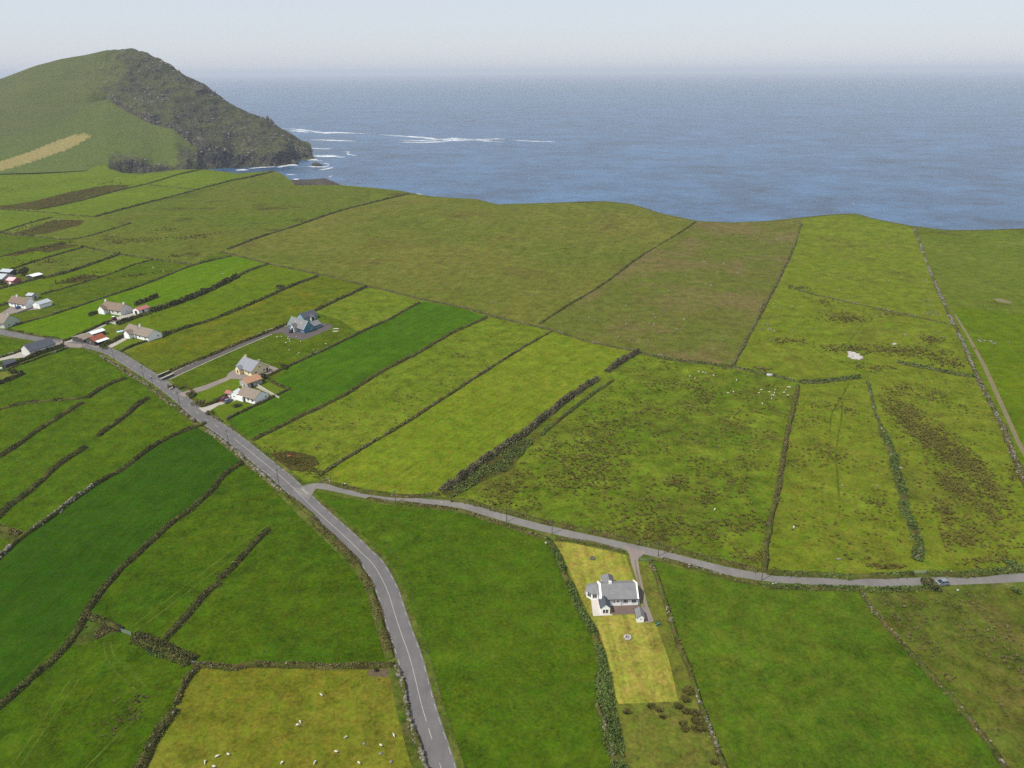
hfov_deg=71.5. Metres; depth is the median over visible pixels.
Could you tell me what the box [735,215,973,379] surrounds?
field
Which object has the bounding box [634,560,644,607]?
driveway
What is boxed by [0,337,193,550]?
field
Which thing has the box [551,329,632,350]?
stone wall
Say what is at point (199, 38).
sky
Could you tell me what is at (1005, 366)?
field
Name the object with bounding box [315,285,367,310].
stone wall
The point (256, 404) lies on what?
stone wall
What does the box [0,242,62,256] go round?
field bank
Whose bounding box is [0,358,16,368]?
dark roof shed
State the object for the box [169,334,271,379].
kerb
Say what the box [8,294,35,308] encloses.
house
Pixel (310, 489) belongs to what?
road
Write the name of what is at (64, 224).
field
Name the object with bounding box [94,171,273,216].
stone wall
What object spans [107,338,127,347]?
driveway
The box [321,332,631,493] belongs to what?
field
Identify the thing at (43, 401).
field bank
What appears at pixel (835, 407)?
track
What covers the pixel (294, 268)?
stone wall
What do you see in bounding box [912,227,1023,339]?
field
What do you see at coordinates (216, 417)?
stone wall
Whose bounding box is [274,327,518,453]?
rushes
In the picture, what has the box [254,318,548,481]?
field
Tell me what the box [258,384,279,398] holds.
garden wall
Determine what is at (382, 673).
field
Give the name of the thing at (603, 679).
hedge
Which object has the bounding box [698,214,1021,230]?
field bank
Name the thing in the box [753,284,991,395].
rushes
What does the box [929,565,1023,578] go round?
field bank
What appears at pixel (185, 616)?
hedge
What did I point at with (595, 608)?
patio
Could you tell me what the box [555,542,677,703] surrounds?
lawn
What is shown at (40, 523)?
stone wall
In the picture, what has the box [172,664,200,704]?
hedge
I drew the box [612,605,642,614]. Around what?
yard
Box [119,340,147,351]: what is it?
stone wall
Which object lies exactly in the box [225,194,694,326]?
field
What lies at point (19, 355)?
yard
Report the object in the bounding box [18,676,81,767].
track
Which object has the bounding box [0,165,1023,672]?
ground
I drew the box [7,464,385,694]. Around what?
field
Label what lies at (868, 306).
field bank
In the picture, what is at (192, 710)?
tussocks
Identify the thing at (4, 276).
grey farm shed
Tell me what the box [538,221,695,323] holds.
field bank
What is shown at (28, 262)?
field bank
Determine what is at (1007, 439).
stone wall
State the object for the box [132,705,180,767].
hedge
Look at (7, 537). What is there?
field
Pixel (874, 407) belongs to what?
field bank
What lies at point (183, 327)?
hedge
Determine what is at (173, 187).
field bank
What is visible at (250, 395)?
tan bungalow
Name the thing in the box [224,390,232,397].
shed
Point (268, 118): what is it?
rock pinnacle
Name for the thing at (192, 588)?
track
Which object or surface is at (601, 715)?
stone wall
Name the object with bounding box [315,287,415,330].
field
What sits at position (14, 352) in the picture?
field bank
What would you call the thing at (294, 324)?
blue house
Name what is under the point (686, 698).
rush clump
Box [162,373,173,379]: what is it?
garden wall
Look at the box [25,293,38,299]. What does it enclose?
outhouse
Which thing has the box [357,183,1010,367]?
field stones
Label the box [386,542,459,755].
wire fence
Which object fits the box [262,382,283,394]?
lawn
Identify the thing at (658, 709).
rush clump
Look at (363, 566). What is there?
road marking
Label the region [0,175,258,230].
field
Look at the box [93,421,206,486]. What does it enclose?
hedge
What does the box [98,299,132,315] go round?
long house
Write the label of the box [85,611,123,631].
hedge
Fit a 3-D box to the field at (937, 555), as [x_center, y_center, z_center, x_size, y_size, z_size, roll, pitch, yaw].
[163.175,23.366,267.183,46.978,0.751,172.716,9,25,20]
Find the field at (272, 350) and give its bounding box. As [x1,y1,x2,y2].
[170,313,357,419]
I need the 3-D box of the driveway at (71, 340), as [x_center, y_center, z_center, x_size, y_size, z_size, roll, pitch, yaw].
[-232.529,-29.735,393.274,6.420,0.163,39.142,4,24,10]
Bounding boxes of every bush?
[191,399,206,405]
[920,577,938,589]
[935,584,942,591]
[1003,558,1021,566]
[1011,586,1022,593]
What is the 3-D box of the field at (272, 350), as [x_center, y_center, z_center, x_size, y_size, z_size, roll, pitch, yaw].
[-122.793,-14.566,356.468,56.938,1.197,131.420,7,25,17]
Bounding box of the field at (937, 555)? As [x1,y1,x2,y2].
[868,363,1023,572]
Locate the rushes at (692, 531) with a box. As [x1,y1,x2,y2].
[477,360,793,563]
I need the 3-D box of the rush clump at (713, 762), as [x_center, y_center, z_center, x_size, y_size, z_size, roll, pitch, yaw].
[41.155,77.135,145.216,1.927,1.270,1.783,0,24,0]
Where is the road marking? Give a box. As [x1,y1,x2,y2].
[23,337,455,767]
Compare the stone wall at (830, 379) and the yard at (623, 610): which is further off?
the stone wall at (830, 379)
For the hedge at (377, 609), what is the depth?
196.40 m
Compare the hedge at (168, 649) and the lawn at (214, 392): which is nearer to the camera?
the hedge at (168, 649)
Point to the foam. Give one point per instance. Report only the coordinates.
(441, 139)
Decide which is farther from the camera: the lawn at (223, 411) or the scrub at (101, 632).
the lawn at (223, 411)
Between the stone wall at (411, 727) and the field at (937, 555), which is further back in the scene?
the field at (937, 555)
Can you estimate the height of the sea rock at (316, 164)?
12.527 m
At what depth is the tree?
499.81 m
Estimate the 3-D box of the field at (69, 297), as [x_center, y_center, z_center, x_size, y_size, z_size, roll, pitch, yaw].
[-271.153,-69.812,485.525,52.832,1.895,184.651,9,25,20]
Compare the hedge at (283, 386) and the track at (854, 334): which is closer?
the hedge at (283, 386)
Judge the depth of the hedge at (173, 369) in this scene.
362.62 m
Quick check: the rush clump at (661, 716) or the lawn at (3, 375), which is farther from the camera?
the lawn at (3, 375)
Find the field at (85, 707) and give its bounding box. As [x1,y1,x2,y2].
[0,631,192,767]
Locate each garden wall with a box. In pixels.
[16,306,33,313]
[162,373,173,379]
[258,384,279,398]
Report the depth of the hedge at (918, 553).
233.85 m
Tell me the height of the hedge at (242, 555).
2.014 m
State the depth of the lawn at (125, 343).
372.98 m
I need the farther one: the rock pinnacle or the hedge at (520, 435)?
the rock pinnacle
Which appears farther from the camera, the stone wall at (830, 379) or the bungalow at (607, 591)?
the stone wall at (830, 379)
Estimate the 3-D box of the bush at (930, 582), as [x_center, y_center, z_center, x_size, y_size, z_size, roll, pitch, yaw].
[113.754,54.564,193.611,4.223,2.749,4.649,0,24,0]
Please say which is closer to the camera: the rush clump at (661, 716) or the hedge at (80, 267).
the rush clump at (661, 716)
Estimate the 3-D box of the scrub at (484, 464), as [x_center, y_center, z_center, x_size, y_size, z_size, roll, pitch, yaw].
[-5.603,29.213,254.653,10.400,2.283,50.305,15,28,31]
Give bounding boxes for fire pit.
[624,634,631,639]
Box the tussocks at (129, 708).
[93,683,153,743]
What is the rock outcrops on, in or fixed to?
on the headland
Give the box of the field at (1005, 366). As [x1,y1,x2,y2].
[954,307,1023,471]
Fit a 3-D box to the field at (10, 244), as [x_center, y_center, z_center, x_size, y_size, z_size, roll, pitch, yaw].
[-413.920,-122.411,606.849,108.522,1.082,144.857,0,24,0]
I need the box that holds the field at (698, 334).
[539,218,800,365]
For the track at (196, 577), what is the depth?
200.15 m
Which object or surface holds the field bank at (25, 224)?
on the field at (7, 221)
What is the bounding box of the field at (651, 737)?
[553,541,719,767]
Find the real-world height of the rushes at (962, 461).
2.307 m
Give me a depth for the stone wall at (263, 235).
668.82 m
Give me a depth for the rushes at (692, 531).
248.39 m
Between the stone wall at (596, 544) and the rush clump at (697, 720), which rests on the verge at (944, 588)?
the stone wall at (596, 544)
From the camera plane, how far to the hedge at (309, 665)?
169.34 m
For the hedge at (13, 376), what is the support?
on the field at (67, 373)
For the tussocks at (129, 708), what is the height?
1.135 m
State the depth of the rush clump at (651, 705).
158.28 m
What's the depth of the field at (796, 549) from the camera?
236.28 m
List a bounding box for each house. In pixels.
[0,313,19,328]
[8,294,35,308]
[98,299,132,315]
[235,355,268,375]
[287,316,320,332]
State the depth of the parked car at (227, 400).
305.71 m
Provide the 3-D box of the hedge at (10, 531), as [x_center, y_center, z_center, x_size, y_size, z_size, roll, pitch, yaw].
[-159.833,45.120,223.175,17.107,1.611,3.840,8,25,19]
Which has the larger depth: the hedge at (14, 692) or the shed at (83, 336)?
the shed at (83, 336)
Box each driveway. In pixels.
[61,324,106,341]
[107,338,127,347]
[158,322,332,380]
[178,360,277,396]
[199,398,235,411]
[624,545,653,622]
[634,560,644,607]
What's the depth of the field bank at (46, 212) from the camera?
729.11 m
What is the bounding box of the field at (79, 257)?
[0,247,113,286]
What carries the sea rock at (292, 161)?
in the sea
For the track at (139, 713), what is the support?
on the field at (85, 707)
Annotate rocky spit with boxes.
[291,178,339,185]
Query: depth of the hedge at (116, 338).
375.07 m
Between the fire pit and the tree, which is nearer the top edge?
the tree
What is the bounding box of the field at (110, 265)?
[0,255,149,303]
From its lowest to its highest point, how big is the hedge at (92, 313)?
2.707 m
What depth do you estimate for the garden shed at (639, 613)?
182.08 m
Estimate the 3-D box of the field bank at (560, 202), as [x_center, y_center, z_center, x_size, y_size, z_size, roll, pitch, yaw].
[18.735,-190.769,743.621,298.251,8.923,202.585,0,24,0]
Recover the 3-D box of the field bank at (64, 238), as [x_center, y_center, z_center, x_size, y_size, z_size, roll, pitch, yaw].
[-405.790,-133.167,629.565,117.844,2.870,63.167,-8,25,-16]
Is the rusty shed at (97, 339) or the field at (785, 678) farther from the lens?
the rusty shed at (97, 339)
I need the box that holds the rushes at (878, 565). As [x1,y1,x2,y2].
[769,385,906,571]
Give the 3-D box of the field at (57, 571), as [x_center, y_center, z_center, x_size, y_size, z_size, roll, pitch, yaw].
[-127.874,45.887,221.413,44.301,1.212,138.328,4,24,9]
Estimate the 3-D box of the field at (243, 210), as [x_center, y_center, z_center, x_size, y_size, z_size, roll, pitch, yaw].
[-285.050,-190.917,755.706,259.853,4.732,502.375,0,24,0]
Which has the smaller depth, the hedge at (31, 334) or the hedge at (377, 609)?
the hedge at (377, 609)
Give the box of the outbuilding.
[239,374,261,387]
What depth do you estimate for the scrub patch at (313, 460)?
261.15 m
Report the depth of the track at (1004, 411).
310.43 m
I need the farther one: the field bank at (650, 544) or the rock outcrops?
the rock outcrops
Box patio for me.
[591,599,611,615]
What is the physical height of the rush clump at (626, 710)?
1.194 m
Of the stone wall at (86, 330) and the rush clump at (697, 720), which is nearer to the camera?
the rush clump at (697, 720)
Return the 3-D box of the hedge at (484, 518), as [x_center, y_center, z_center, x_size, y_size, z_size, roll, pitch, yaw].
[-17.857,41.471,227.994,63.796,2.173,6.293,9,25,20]
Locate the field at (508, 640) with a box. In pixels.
[315,492,610,767]
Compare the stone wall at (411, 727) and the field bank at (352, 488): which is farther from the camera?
the field bank at (352, 488)
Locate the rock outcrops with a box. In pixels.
[100,50,316,167]
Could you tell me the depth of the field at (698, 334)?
449.33 m
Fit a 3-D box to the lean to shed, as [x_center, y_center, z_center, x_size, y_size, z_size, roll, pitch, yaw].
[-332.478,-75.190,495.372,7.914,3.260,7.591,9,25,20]
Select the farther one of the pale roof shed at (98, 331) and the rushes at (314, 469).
the pale roof shed at (98, 331)
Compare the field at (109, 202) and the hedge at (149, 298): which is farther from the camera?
the field at (109, 202)
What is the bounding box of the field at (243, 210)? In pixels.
[77,172,372,263]
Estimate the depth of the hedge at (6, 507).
247.62 m
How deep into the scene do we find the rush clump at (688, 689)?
161.84 m
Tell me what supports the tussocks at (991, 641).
on the field at (971, 666)
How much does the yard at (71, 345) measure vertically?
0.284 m
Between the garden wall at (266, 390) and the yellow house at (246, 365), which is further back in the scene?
the yellow house at (246, 365)
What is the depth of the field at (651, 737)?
153.73 m
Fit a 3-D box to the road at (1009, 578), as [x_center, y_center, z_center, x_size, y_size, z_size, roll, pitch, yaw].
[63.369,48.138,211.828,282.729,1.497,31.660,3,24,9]
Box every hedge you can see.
[0,276,40,288]
[0,370,25,383]
[0,401,84,457]
[0,444,87,517]
[0,460,243,708]
[0,523,23,536]
[8,328,59,339]
[16,342,64,362]
[42,251,120,278]
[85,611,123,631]
[86,376,126,397]
[88,310,98,315]
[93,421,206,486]
[95,396,149,436]
[99,333,123,346]
[115,311,151,324]
[129,631,199,666]
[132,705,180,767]
[134,293,158,305]
[149,272,239,312]
[158,322,286,376]
[159,579,220,641]
[165,275,318,334]
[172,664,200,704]
[192,660,394,670]
[200,394,227,407]
[215,527,270,579]
[268,377,287,388]
[309,516,394,658]
[367,496,548,538]
[437,375,599,492]
[539,379,614,435]
[546,537,608,670]
[593,668,629,767]
[604,348,640,372]
[762,582,933,593]
[877,426,926,561]
[897,360,975,377]
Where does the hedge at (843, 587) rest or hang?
on the verge at (944, 588)
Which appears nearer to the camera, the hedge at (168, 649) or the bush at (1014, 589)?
the hedge at (168, 649)
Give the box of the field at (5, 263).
[0,243,80,269]
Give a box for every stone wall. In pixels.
[0,483,94,557]
[5,346,67,370]
[62,319,108,341]
[81,245,191,264]
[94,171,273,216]
[99,355,196,421]
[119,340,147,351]
[178,385,195,398]
[203,426,314,516]
[207,410,222,421]
[220,251,364,285]
[226,387,290,419]
[227,193,408,248]
[238,263,268,276]
[267,301,419,376]
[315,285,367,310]
[318,330,552,475]
[366,285,550,329]
[393,664,428,767]
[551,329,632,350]
[555,536,624,552]
[595,703,614,755]
[649,560,727,767]
[662,557,760,585]
[732,223,801,365]
[800,374,861,383]
[859,587,1008,767]
[913,228,975,368]
[972,368,1023,487]
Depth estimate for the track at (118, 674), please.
170.29 m
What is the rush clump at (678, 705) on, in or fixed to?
on the field at (651, 737)
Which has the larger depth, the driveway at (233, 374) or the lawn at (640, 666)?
the driveway at (233, 374)
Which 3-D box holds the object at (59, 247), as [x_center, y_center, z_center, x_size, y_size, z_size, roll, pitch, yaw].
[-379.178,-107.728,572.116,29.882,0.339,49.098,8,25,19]
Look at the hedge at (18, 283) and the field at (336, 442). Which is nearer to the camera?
the field at (336, 442)
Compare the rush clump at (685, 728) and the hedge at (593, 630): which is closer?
the rush clump at (685, 728)
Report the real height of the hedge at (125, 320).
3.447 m
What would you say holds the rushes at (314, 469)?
on the field at (336, 442)
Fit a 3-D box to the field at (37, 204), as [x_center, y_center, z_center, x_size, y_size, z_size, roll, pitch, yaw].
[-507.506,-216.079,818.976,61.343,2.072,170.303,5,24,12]
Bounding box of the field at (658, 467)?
[441,354,798,568]
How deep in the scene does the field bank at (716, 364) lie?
340.90 m
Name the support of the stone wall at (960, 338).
on the field at (813, 264)
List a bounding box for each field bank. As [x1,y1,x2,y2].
[0,209,93,216]
[0,217,51,231]
[0,222,130,239]
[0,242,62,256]
[0,349,20,357]
[0,395,85,409]
[10,246,83,268]
[13,255,230,325]
[39,169,202,209]
[39,258,153,294]
[150,184,199,189]
[251,316,487,440]
[324,479,439,497]
[401,191,693,220]
[450,497,757,572]
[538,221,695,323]
[640,351,799,382]
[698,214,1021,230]
[761,384,799,571]
[766,569,913,579]
[787,286,945,323]
[866,380,882,427]
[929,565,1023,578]
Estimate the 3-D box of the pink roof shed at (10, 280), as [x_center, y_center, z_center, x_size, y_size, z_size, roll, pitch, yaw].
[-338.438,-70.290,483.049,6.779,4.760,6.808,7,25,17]
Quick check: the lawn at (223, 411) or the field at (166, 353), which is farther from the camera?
the field at (166, 353)
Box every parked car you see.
[223,398,232,402]
[935,578,949,585]
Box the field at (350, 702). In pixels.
[147,667,411,767]
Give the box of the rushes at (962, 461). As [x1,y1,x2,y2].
[877,372,1023,567]
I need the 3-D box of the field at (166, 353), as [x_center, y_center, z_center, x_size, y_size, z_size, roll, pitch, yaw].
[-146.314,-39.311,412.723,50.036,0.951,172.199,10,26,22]
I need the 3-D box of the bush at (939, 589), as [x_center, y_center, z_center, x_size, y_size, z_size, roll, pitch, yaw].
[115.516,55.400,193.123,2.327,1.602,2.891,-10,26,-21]
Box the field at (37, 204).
[0,185,129,209]
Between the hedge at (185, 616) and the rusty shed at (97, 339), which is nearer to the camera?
the hedge at (185, 616)
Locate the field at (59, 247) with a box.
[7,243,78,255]
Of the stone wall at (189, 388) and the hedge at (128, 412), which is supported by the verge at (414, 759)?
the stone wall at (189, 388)
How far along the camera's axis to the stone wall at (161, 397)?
317.20 m
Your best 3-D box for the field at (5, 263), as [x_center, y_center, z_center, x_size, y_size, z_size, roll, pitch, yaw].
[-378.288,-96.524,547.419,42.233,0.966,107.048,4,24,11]
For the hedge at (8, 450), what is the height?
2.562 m
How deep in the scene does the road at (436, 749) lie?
199.31 m
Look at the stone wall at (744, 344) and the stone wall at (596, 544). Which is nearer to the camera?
the stone wall at (596, 544)
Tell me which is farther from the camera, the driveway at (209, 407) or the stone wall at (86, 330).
the stone wall at (86, 330)
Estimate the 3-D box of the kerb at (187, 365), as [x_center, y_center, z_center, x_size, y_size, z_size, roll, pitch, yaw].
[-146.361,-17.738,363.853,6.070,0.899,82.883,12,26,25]
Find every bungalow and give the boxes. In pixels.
[123,324,162,340]
[237,383,268,403]
[585,573,639,614]
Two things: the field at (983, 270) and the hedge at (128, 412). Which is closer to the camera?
the hedge at (128, 412)
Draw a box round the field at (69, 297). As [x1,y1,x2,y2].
[0,252,230,321]
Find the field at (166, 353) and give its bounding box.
[128,276,361,372]
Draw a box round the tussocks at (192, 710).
[23,546,399,755]
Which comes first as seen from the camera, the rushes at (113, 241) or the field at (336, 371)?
the field at (336, 371)
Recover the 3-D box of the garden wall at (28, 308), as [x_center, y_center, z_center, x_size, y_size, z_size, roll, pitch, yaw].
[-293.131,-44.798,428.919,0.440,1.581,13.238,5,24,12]
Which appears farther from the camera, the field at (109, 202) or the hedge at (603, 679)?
the field at (109, 202)
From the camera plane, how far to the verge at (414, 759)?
194.60 m
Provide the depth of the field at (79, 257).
534.61 m
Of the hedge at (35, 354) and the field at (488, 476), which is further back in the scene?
the hedge at (35, 354)
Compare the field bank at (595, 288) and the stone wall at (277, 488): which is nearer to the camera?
the stone wall at (277, 488)
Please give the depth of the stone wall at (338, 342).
371.25 m
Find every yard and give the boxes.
[0,351,25,360]
[1,301,52,313]
[55,342,84,347]
[109,312,135,324]
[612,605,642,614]
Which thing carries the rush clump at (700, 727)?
on the field at (651, 737)
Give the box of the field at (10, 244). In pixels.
[0,233,75,255]
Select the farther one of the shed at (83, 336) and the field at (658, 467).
the shed at (83, 336)
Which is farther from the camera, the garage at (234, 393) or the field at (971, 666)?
the garage at (234, 393)
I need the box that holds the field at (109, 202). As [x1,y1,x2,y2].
[40,170,262,215]
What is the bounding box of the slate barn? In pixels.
[20,337,55,355]
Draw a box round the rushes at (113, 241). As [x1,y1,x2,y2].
[0,174,232,288]
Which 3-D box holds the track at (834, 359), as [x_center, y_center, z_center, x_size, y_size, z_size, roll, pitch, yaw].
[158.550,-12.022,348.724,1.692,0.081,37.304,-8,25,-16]
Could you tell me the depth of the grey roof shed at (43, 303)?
432.58 m
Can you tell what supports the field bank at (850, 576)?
on the verge at (944, 588)
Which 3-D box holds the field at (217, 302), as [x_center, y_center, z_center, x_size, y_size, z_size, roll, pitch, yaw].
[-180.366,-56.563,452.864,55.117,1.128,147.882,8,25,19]
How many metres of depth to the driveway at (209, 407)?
302.69 m
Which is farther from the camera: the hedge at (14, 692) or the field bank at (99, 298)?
the field bank at (99, 298)
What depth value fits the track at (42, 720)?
157.09 m
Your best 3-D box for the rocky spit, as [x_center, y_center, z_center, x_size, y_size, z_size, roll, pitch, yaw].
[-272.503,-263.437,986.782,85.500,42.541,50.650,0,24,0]
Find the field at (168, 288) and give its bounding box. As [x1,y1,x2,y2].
[7,256,263,337]
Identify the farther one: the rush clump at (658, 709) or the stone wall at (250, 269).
the stone wall at (250, 269)
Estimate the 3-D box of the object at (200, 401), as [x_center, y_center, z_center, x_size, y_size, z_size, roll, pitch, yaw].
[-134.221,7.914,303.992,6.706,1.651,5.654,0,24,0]
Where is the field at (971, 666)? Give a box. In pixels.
[865,587,1023,767]
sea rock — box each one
[289,159,298,164]
[311,162,322,165]
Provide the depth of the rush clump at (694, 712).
156.41 m
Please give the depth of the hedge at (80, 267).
517.41 m
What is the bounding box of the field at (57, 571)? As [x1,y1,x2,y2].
[0,428,239,699]
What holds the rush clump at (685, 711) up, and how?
on the field at (651, 737)
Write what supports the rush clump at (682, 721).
on the field at (651, 737)
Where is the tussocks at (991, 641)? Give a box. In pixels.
[878,591,1023,735]
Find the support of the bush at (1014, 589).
on the field at (971, 666)
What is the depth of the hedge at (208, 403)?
304.55 m
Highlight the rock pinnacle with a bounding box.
[265,115,276,125]
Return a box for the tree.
[16,266,28,275]
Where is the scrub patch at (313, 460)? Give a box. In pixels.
[269,451,319,471]
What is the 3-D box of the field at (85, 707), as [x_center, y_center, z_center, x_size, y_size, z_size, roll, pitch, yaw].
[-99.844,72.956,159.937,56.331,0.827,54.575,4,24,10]
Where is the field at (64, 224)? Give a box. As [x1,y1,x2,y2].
[8,220,84,235]
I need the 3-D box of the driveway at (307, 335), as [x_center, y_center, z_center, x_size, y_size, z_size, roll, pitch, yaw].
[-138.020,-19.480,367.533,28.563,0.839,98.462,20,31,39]
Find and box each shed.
[0,268,16,274]
[0,273,14,283]
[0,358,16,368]
[5,277,21,283]
[26,273,42,278]
[32,298,51,308]
[72,333,92,342]
[85,333,109,345]
[88,328,105,335]
[132,305,149,313]
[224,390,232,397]
[634,606,645,622]
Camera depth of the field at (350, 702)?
155.25 m
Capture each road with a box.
[0,329,456,767]
[293,483,1023,586]
[293,484,325,499]
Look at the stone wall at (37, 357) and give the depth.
354.05 m
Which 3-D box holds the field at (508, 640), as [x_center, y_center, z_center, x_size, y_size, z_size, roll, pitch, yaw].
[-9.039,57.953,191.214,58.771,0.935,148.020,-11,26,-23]
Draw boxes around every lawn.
[0,371,14,378]
[114,338,138,348]
[194,379,240,401]
[213,400,254,419]
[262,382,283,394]
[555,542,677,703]
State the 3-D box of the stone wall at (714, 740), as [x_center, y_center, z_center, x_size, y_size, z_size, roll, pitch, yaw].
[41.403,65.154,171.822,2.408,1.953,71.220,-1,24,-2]
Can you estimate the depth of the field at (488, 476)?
253.99 m
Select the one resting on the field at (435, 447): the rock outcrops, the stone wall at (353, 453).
the stone wall at (353, 453)
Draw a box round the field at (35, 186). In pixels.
[0,165,190,210]
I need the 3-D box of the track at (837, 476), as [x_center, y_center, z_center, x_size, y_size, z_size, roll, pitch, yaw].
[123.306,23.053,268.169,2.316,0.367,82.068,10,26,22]
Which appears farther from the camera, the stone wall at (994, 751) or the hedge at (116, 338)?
the hedge at (116, 338)
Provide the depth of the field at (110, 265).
493.68 m
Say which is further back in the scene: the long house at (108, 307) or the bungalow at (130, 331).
the long house at (108, 307)
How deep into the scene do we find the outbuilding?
321.63 m
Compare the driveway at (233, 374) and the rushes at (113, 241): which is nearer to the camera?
the driveway at (233, 374)
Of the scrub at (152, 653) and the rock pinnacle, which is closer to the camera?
the scrub at (152, 653)
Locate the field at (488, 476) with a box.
[441,436,539,496]
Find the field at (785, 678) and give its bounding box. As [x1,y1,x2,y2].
[653,561,1000,767]
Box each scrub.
[85,624,119,638]
[140,644,165,658]
[449,440,532,497]
[450,437,533,496]
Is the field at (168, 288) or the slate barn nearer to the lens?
the slate barn
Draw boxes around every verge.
[0,328,464,767]
[301,480,1023,591]
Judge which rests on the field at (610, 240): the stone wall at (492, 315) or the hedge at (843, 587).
the stone wall at (492, 315)
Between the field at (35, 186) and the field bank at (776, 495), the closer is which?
the field bank at (776, 495)
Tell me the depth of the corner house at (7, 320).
400.49 m
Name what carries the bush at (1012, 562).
on the field at (937, 555)
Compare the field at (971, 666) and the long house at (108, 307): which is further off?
the long house at (108, 307)
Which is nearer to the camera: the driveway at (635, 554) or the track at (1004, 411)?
the driveway at (635, 554)
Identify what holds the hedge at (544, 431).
on the field at (658, 467)
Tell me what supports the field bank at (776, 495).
on the field at (796, 549)
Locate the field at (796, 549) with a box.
[767,378,918,573]
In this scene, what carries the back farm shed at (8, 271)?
on the field at (79, 257)
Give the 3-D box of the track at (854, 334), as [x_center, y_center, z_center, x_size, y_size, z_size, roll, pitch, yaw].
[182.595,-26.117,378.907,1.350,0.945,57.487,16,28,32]
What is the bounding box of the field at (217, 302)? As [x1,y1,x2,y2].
[121,265,313,331]
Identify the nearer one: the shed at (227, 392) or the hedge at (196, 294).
the shed at (227, 392)
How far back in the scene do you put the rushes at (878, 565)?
235.08 m
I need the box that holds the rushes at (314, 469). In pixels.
[264,446,331,479]
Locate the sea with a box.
[0,72,1023,229]
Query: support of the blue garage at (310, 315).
on the field at (272, 350)
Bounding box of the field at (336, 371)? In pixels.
[227,301,483,438]
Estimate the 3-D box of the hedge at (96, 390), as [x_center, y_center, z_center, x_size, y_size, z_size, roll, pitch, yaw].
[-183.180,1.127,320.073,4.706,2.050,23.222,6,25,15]
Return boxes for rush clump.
[622,705,632,713]
[647,702,655,708]
[655,705,663,711]
[659,713,665,718]
[673,702,682,708]
[678,719,687,725]
[680,722,689,731]
[681,685,696,695]
[681,694,690,702]
[682,706,691,714]
[688,707,701,716]
[690,721,706,732]
[691,715,703,723]
[710,758,717,764]
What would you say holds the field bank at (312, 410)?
on the field at (336, 442)
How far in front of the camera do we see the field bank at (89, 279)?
491.25 m
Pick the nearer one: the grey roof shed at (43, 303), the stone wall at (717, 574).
the stone wall at (717, 574)
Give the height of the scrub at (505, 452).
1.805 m
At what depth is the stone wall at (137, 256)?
548.79 m
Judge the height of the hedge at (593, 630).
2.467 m
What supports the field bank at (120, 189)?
on the field at (109, 202)
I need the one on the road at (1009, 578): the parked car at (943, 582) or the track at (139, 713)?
the parked car at (943, 582)
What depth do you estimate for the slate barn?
360.44 m
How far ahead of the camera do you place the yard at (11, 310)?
429.60 m
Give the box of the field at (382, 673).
[368,669,388,676]
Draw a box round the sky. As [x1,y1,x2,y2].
[0,0,1023,77]
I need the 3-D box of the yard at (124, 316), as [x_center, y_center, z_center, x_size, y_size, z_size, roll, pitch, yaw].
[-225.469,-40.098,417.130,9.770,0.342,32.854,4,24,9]
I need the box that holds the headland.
[0,48,313,173]
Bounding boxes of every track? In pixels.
[10,673,74,767]
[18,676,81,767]
[85,703,149,767]
[103,643,136,691]
[109,642,147,687]
[128,522,271,629]
[134,526,276,631]
[811,347,862,372]
[829,383,849,434]
[835,403,843,501]
[842,320,866,351]
[954,314,1023,455]
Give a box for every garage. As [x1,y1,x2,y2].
[230,388,239,399]
[297,309,317,320]
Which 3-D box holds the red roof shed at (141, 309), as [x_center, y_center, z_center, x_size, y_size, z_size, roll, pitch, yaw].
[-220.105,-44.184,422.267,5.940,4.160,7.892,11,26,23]
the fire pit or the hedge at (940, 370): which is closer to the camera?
the fire pit
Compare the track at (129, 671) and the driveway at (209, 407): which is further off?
the driveway at (209, 407)
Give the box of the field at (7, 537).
[0,530,16,542]
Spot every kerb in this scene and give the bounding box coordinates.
[160,326,284,378]
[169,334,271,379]
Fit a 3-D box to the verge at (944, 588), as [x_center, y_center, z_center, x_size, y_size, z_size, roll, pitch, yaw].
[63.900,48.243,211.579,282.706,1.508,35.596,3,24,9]

